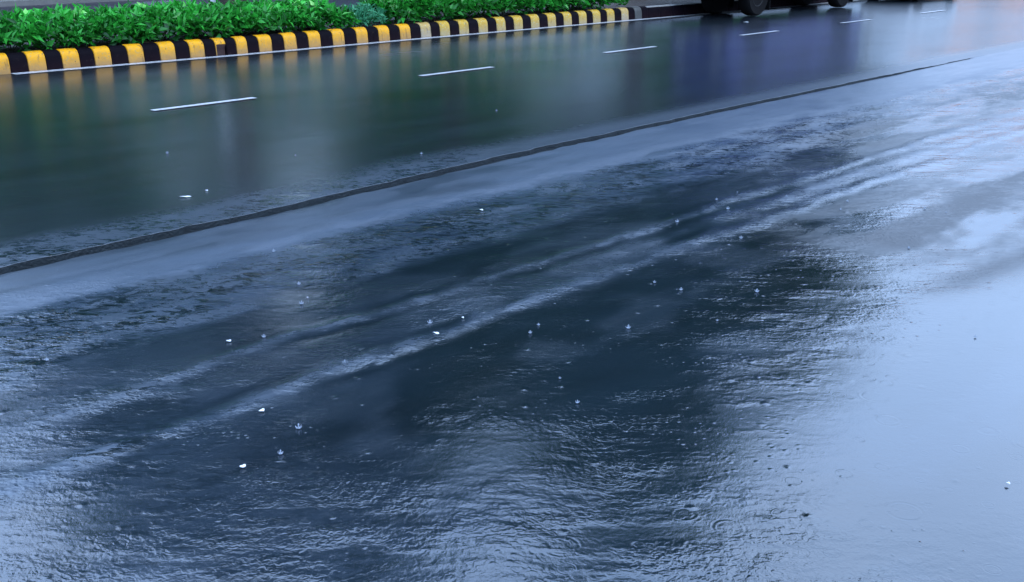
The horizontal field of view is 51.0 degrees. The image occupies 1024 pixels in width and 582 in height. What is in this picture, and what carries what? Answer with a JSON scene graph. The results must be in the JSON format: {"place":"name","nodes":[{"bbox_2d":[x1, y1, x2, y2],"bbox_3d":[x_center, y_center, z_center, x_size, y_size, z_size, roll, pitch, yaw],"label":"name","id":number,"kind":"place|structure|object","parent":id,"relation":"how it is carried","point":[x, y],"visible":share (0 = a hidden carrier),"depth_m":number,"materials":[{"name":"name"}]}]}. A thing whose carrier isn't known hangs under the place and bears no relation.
{"place":"outdoors","nodes":[
{"label":"outdoors","id":0,"kind":"place"},
{"bbox_2d":[0,0,134,6],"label":"pavement","id":1,"kind":"structure","parent":0,"point":[4,3],"depth_m":32.06,"materials":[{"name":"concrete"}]},
{"bbox_2d":[0,0,359,14],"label":"opposite road","id":2,"kind":"structure","parent":0,"point":[149,2],"depth_m":32.22,"materials":[{"name":"grey asphalt"}]},
{"bbox_2d":[152,97,254,110],"bbox_3d":[-3.858,-2.358,13.496,0.119,0.001,1.460,17,25,41],"label":"lane dash","id":3,"kind":"object","parent":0,"point":[203,103],"visible":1,"depth_m":13.51,"materials":[{"name":"white paint"}]},
{"bbox_2d":[0,0,700,52],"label":"median soil","id":4,"kind":"structure","parent":0,"point":[631,3],"depth_m":22.34,"materials":[{"name":"brown soil"}]},
{"bbox_2d":[0,0,361,52],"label":"hedge","id":5,"kind":"object","parent":4,"relation":"on","point":[38,28],"visible":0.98,"depth_m":18.38,"materials":[{"name":"green plant"}]},
{"bbox_2d":[217,0,246,28],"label":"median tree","id":6,"kind":"object","parent":4,"relation":"on","point":[224,1],"depth_m":20.82,"materials":[{"name":"green plant"}]},
{"bbox_2d":[344,1,387,26],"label":"plant","id":7,"kind":"object","parent":4,"relation":"on","point":[363,14],"visible":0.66,"depth_m":21.41,"materials":[{"name":"green plant"}]},
{"bbox_2d":[356,0,628,24],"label":"hedge","id":8,"kind":"object","parent":4,"relation":"on","point":[415,10],"visible":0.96,"depth_m":22.93,"materials":[{"name":"green plant"}]},
{"bbox_2d":[419,67,491,75],"bbox_3d":[-0.845,-3.415,16.654,0.117,0.001,1.540,17,25,41],"label":"lane dash","id":9,"kind":"object","parent":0,"point":[455,71],"visible":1,"depth_m":16.61,"materials":[{"name":"white paint"}]},
{"bbox_2d":[0,48,1023,581],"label":"shoulder","id":10,"kind":"object","parent":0,"point":[838,396],"visible":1,"depth_m":5.33},
{"bbox_2d":[0,0,1023,274],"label":"road","id":11,"kind":"structure","parent":0,"point":[88,164],"depth_m":13.57,"materials":[{"name":"grey asphalt"}]},
{"bbox_2d":[0,53,10,74],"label":"kerb","id":12,"kind":"structure","parent":11,"relation":"on","point":[4,65],"depth_m":16.35,"materials":[{"name":"yellow paint"}]},
{"bbox_2d":[5,52,28,72],"bbox_3d":[-7.652,-3.507,16.555,0.243,0.335,0.267,17,25,41],"label":"kerb stone","id":13,"kind":"object","parent":11,"relation":"on","point":[18,63],"visible":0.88,"depth_m":16.48,"materials":[{"name":"black paint"}]},
{"bbox_2d":[23,50,46,71],"bbox_3d":[-7.452,-3.570,16.733,0.242,0.340,0.275,17,25,41],"label":"kerb stone","id":14,"kind":"object","parent":11,"relation":"on","point":[36,60],"visible":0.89,"depth_m":16.66,"materials":[{"name":"yellow paint"}]},
{"bbox_2d":[41,49,62,69],"bbox_3d":[-7.260,-3.626,16.907,0.239,0.334,0.247,17,25,41],"label":"kerb stone","id":15,"kind":"object","parent":11,"relation":"on","point":[53,58],"visible":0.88,"depth_m":16.84,"materials":[{"name":"black paint"}]},
{"bbox_2d":[56,48,80,68],"bbox_3d":[-7.068,-3.686,17.080,0.240,0.340,0.275,17,25,41],"label":"kerb stone","id":16,"kind":"object","parent":11,"relation":"on","point":[70,57],"visible":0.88,"depth_m":17.01,"materials":[{"name":"yellow paint"}]},
{"bbox_2d":[75,47,94,66],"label":"kerb stone","id":17,"kind":"object","parent":11,"relation":"on","point":[86,57],"visible":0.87,"depth_m":17.18,"materials":[{"name":"black paint"}]},
{"bbox_2d":[88,46,111,65],"bbox_3d":[-6.690,-3.800,17.420,0.238,0.339,0.275,17,25,41],"label":"kerb stone","id":18,"kind":"object","parent":11,"relation":"on","point":[102,55],"visible":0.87,"depth_m":17.35,"materials":[{"name":"yellow paint"}]},
{"bbox_2d":[107,45,128,64],"bbox_3d":[-6.486,-3.858,17.603,0.240,0.335,0.277,17,25,41],"label":"kerb stone","id":19,"kind":"object","parent":11,"relation":"on","point":[119,54],"visible":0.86,"depth_m":17.53,"materials":[{"name":"black paint"}]},
{"bbox_2d":[122,43,144,62],"bbox_3d":[-6.283,-3.921,17.786,0.238,0.339,0.275,17,25,41],"label":"kerb stone","id":20,"kind":"object","parent":11,"relation":"on","point":[135,52],"visible":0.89,"depth_m":17.71,"materials":[{"name":"yellow paint"}]},
{"bbox_2d":[139,43,160,61],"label":"kerb stone","id":21,"kind":"object","parent":11,"relation":"on","point":[151,51],"visible":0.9,"depth_m":17.90,"materials":[{"name":"black paint"}]},
{"bbox_2d":[154,41,175,60],"bbox_3d":[-5.876,-4.045,18.151,0.239,0.339,0.275,17,25,41],"label":"kerb stone","id":22,"kind":"object","parent":11,"relation":"on","point":[167,50],"visible":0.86,"depth_m":18.08,"materials":[{"name":"yellow paint"}]},
{"bbox_2d":[171,41,189,58],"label":"kerb stone","id":23,"kind":"object","parent":11,"relation":"on","point":[182,51],"visible":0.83,"depth_m":18.26,"materials":[{"name":"black paint"}]},
{"bbox_2d":[183,39,204,57],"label":"kerb stone","id":24,"kind":"object","parent":11,"relation":"on","point":[196,48],"visible":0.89,"depth_m":18.43,"materials":[{"name":"yellow paint"}]},
{"bbox_2d":[200,39,215,56],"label":"kerb stone","id":25,"kind":"object","parent":11,"relation":"on","point":[209,47],"visible":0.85,"depth_m":18.59,"materials":[{"name":"black paint"}]},
{"bbox_2d":[209,38,224,55],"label":"kerb stone","id":26,"kind":"object","parent":11,"relation":"on","point":[219,43],"visible":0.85,"depth_m":18.74,"materials":[{"name":"yellow paint"}]},
{"bbox_2d":[223,37,236,54],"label":"kerb stone","id":27,"kind":"object","parent":11,"relation":"on","point":[230,46],"visible":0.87,"depth_m":18.86,"materials":[{"name":"black paint"}]},
{"bbox_2d":[232,36,247,53],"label":"kerb stone","id":28,"kind":"object","parent":11,"relation":"on","point":[241,45],"visible":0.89,"depth_m":19.01,"materials":[{"name":"yellow paint"}]},
{"bbox_2d":[243,35,258,52],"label":"kerb stone","id":29,"kind":"object","parent":11,"relation":"on","point":[252,44],"visible":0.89,"depth_m":19.17,"materials":[{"name":"black paint"}]},
{"bbox_2d":[253,34,271,51],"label":"kerb stone","id":30,"kind":"object","parent":11,"relation":"on","point":[264,43],"visible":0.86,"depth_m":19.34,"materials":[{"name":"yellow paint"}]},
{"bbox_2d":[268,33,284,50],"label":"kerb stone","id":31,"kind":"object","parent":11,"relation":"on","point":[277,40],"visible":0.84,"depth_m":19.53,"materials":[{"name":"black paint"}]},
{"bbox_2d":[278,32,296,49],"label":"kerb stone","id":32,"kind":"object","parent":11,"relation":"on","point":[290,41],"visible":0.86,"depth_m":19.71,"materials":[{"name":"yellow paint"}]},
{"bbox_2d":[292,32,308,48],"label":"kerb stone","id":33,"kind":"object","parent":11,"relation":"on","point":[302,39],"visible":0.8,"depth_m":19.89,"materials":[{"name":"black paint"}]},
{"bbox_2d":[302,30,320,47],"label":"kerb stone","id":34,"kind":"object","parent":11,"relation":"on","point":[314,38],"visible":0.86,"depth_m":20.07,"materials":[{"name":"yellow paint"}]},
{"bbox_2d":[316,30,332,46],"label":"kerb stone","id":35,"kind":"object","parent":11,"relation":"on","point":[326,38],"visible":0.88,"depth_m":20.27,"materials":[{"name":"black paint"}]},
{"bbox_2d":[327,29,344,45],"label":"kerb stone","id":36,"kind":"object","parent":11,"relation":"on","point":[337,36],"visible":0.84,"depth_m":20.45,"materials":[{"name":"yellow paint"}]},
{"bbox_2d":[341,28,356,44],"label":"kerb stone","id":37,"kind":"object","parent":11,"relation":"on","point":[349,35],"visible":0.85,"depth_m":20.66,"materials":[{"name":"black paint"}]},
{"bbox_2d":[351,27,367,43],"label":"kerb stone","id":38,"kind":"object","parent":11,"relation":"on","point":[361,35],"visible":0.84,"depth_m":20.84,"materials":[{"name":"yellow paint"}]},
{"bbox_2d":[365,26,378,42],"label":"kerb stone","id":39,"kind":"object","parent":11,"relation":"on","point":[372,33],"visible":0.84,"depth_m":21.04,"materials":[{"name":"black paint"}]},
{"bbox_2d":[374,25,389,41],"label":"kerb stone","id":40,"kind":"object","parent":11,"relation":"on","point":[383,32],"visible":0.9,"depth_m":21.22,"materials":[{"name":"yellow paint"}]},
{"bbox_2d":[386,25,399,40],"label":"kerb stone","id":41,"kind":"object","parent":11,"relation":"on","point":[394,32],"visible":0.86,"depth_m":21.41,"materials":[{"name":"black paint"}]},
{"bbox_2d":[394,23,410,39],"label":"kerb stone","id":42,"kind":"object","parent":11,"relation":"on","point":[404,29],"visible":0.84,"depth_m":21.59,"materials":[{"name":"yellow paint"}]},
{"bbox_2d":[407,23,420,38],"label":"kerb stone","id":43,"kind":"object","parent":11,"relation":"on","point":[415,31],"visible":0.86,"depth_m":21.79,"materials":[{"name":"black paint"}]},
{"bbox_2d":[417,22,430,37],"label":"kerb stone","id":44,"kind":"object","parent":11,"relation":"on","point":[425,28],"visible":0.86,"depth_m":21.97,"materials":[{"name":"paint"}]},
{"bbox_2d":[428,22,439,36],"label":"kerb stone","id":45,"kind":"object","parent":11,"relation":"on","point":[435,29],"visible":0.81,"depth_m":22.14,"materials":[{"name":"black paint"}]},
{"bbox_2d":[11,0,858,73],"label":"edge line","id":46,"kind":"object","parent":11,"relation":"on","point":[362,43],"visible":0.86,"depth_m":20.42,"materials":[{"name":"white paint"}]},
{"bbox_2d":[434,21,449,35],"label":"kerb stone","id":47,"kind":"object","parent":11,"relation":"on","point":[444,26],"visible":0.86,"depth_m":22.32,"materials":[{"name":"yellow paint"}]},
{"bbox_2d":[446,20,458,34],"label":"kerb stone","id":48,"kind":"object","parent":11,"relation":"on","point":[454,27],"visible":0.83,"depth_m":22.51,"materials":[{"name":"black paint"}]},
{"bbox_2d":[455,19,468,34],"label":"kerb stone","id":49,"kind":"object","parent":11,"relation":"on","point":[463,26],"visible":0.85,"depth_m":22.68,"materials":[{"name":"yellow paint"}]},
{"bbox_2d":[465,19,478,33],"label":"kerb stone","id":50,"kind":"object","parent":11,"relation":"on","point":[473,25],"visible":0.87,"depth_m":22.87,"materials":[{"name":"black paint"}]},
{"bbox_2d":[473,18,487,32],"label":"kerb stone","id":51,"kind":"object","parent":11,"relation":"on","point":[482,25],"visible":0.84,"depth_m":23.05,"materials":[{"name":"yellow paint"}]},
{"bbox_2d":[485,17,496,31],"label":"kerb stone","id":52,"kind":"object","parent":11,"relation":"on","point":[491,22],"visible":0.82,"depth_m":23.24,"materials":[{"name":"black paint"}]},
{"bbox_2d":[491,17,505,30],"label":"kerb stone","id":53,"kind":"object","parent":11,"relation":"on","point":[500,24],"visible":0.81,"depth_m":23.42,"materials":[{"name":"yellow paint"}]},
{"bbox_2d":[502,16,513,29],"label":"kerb stone","id":54,"kind":"object","parent":11,"relation":"on","point":[509,21],"visible":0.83,"depth_m":23.61,"materials":[{"name":"black paint"}]},
{"bbox_2d":[510,15,522,29],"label":"kerb stone","id":55,"kind":"object","parent":11,"relation":"on","point":[518,21],"visible":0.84,"depth_m":23.78,"materials":[{"name":"yellow paint"}]},
{"bbox_2d":[519,15,530,28],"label":"kerb stone","id":56,"kind":"object","parent":11,"relation":"on","point":[526,19],"visible":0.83,"depth_m":23.97,"materials":[{"name":"black paint"}]},
{"bbox_2d":[525,14,539,27],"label":"kerb stone","id":57,"kind":"object","parent":11,"relation":"on","point":[534,18],"visible":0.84,"depth_m":24.15,"materials":[{"name":"yellow paint"}]},
{"bbox_2d":[537,14,547,27],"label":"kerb stone","id":58,"kind":"object","parent":11,"relation":"on","point":[543,21],"visible":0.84,"depth_m":24.33,"materials":[{"name":"black paint"}]},
{"bbox_2d":[542,13,555,26],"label":"kerb stone","id":59,"kind":"object","parent":11,"relation":"on","point":[551,18],"visible":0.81,"depth_m":24.51,"materials":[{"name":"yellow paint"}]},
{"bbox_2d":[554,12,563,25],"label":"kerb stone","id":60,"kind":"object","parent":11,"relation":"on","point":[559,19],"visible":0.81,"depth_m":24.70,"materials":[{"name":"black paint"}]},
{"bbox_2d":[559,11,571,24],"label":"kerb stone","id":61,"kind":"object","parent":11,"relation":"on","point":[567,17],"visible":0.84,"depth_m":24.88,"materials":[{"name":"yellow paint"}]},
{"bbox_2d":[569,11,578,24],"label":"kerb stone","id":62,"kind":"object","parent":11,"relation":"on","point":[575,17],"visible":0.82,"depth_m":25.06,"materials":[{"name":"black paint"}]},
{"bbox_2d":[575,10,586,23],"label":"kerb stone","id":63,"kind":"object","parent":11,"relation":"on","point":[582,17],"visible":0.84,"depth_m":25.24,"materials":[{"name":"yellow paint"}]},
{"bbox_2d":[582,10,592,22],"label":"kerb stone","id":64,"kind":"object","parent":11,"relation":"on","point":[589,14],"visible":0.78,"depth_m":25.41,"materials":[{"name":"black paint"}]},
{"bbox_2d":[589,9,600,22],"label":"kerb stone","id":65,"kind":"object","parent":11,"relation":"on","point":[596,16],"visible":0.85,"depth_m":25.57,"materials":[{"name":"yellow paint"}]},
{"bbox_2d":[597,9,606,21],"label":"kerb stone","id":66,"kind":"object","parent":11,"relation":"on","point":[603,14],"visible":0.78,"depth_m":25.75,"materials":[{"name":"black paint"}]},
{"bbox_2d":[603,8,614,21],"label":"kerb stone","id":67,"kind":"object","parent":11,"relation":"on","point":[610,14],"visible":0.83,"depth_m":25.92,"materials":[{"name":"yellow paint"}]},
{"bbox_2d":[611,8,620,20],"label":"kerb stone","id":68,"kind":"object","parent":11,"relation":"on","point":[617,12],"visible":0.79,"depth_m":26.11,"materials":[{"name":"black paint"}]},
{"bbox_2d":[619,7,628,20],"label":"kerb stone","id":69,"kind":"object","parent":11,"relation":"on","point":[624,14],"visible":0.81,"depth_m":26.28,"materials":[{"name":"paint"}]},
{"bbox_2d":[625,7,634,19],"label":"kerb stone","id":70,"kind":"object","parent":11,"relation":"on","point":[631,11],"visible":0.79,"depth_m":26.46,"materials":[{"name":"black paint"}]},
{"bbox_2d":[604,46,656,52],"bbox_3d":[2.185,-4.449,19.745,0.120,0.001,1.520,17,25,41],"label":"lane marking","id":71,"kind":"object","parent":11,"relation":"on","point":[629,49],"visible":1,"depth_m":19.72,"materials":[{"name":"white paint"}]},
{"bbox_2d":[632,6,641,18],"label":"kerb stone","id":72,"kind":"object","parent":11,"relation":"on","point":[638,12],"visible":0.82,"depth_m":26.63,"materials":[{"name":"concrete"}]},
{"bbox_2d":[638,6,647,18],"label":"kerb stone","id":73,"kind":"object","parent":11,"relation":"on","point":[644,9],"visible":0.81,"depth_m":26.81,"materials":[{"name":"black paint"}]},
{"bbox_2d":[646,5,659,17],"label":"kerb stone","id":74,"kind":"object","parent":11,"relation":"on","point":[653,11],"visible":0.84,"depth_m":27.06,"materials":[{"name":"black paint"}]},
{"bbox_2d":[657,4,671,16],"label":"kerb stone","id":75,"kind":"object","parent":11,"relation":"on","point":[665,10],"visible":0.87,"depth_m":27.39,"materials":[{"name":"black paint"}]},
{"bbox_2d":[669,3,683,15],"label":"kerb stone","id":76,"kind":"object","parent":11,"relation":"on","point":[677,9],"visible":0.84,"depth_m":27.73,"materials":[{"name":"black paint"}]},
{"bbox_2d":[679,3,694,14],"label":"kerb stone","id":77,"kind":"object","parent":11,"relation":"on","point":[689,8],"visible":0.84,"depth_m":28.06,"materials":[{"name":"black paint"}]},
{"bbox_2d":[691,2,706,13],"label":"kerb stone","id":78,"kind":"object","parent":11,"relation":"on","point":[699,9],"visible":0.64,"depth_m":28.36,"materials":[{"name":"black paint"}]},
{"bbox_2d":[743,31,774,34],"bbox_3d":[5.311,-5.529,22.973,0.118,0.001,1.480,17,25,41],"label":"lane marking","id":79,"kind":"object","parent":11,"relation":"on","point":[758,33],"visible":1,"depth_m":22.84,"materials":[{"name":"white paint"}]},
{"bbox_2d":[701,0,852,15],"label":"van","id":80,"kind":"object","parent":11,"relation":"on","point":[752,7],"visible":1,"depth_m":28.08,"materials":[{"name":"blue paint"}]},
{"label":"ground","id":81,"kind":"structure","parent":0,"visible":0},
{"bbox_2d":[14,135,617,271],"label":"gutter bottom","id":82,"kind":"object","parent":81,"relation":"on","point":[304,207],"depth_m":8.66,"materials":[{"name":"grey concrete"}]}
]}

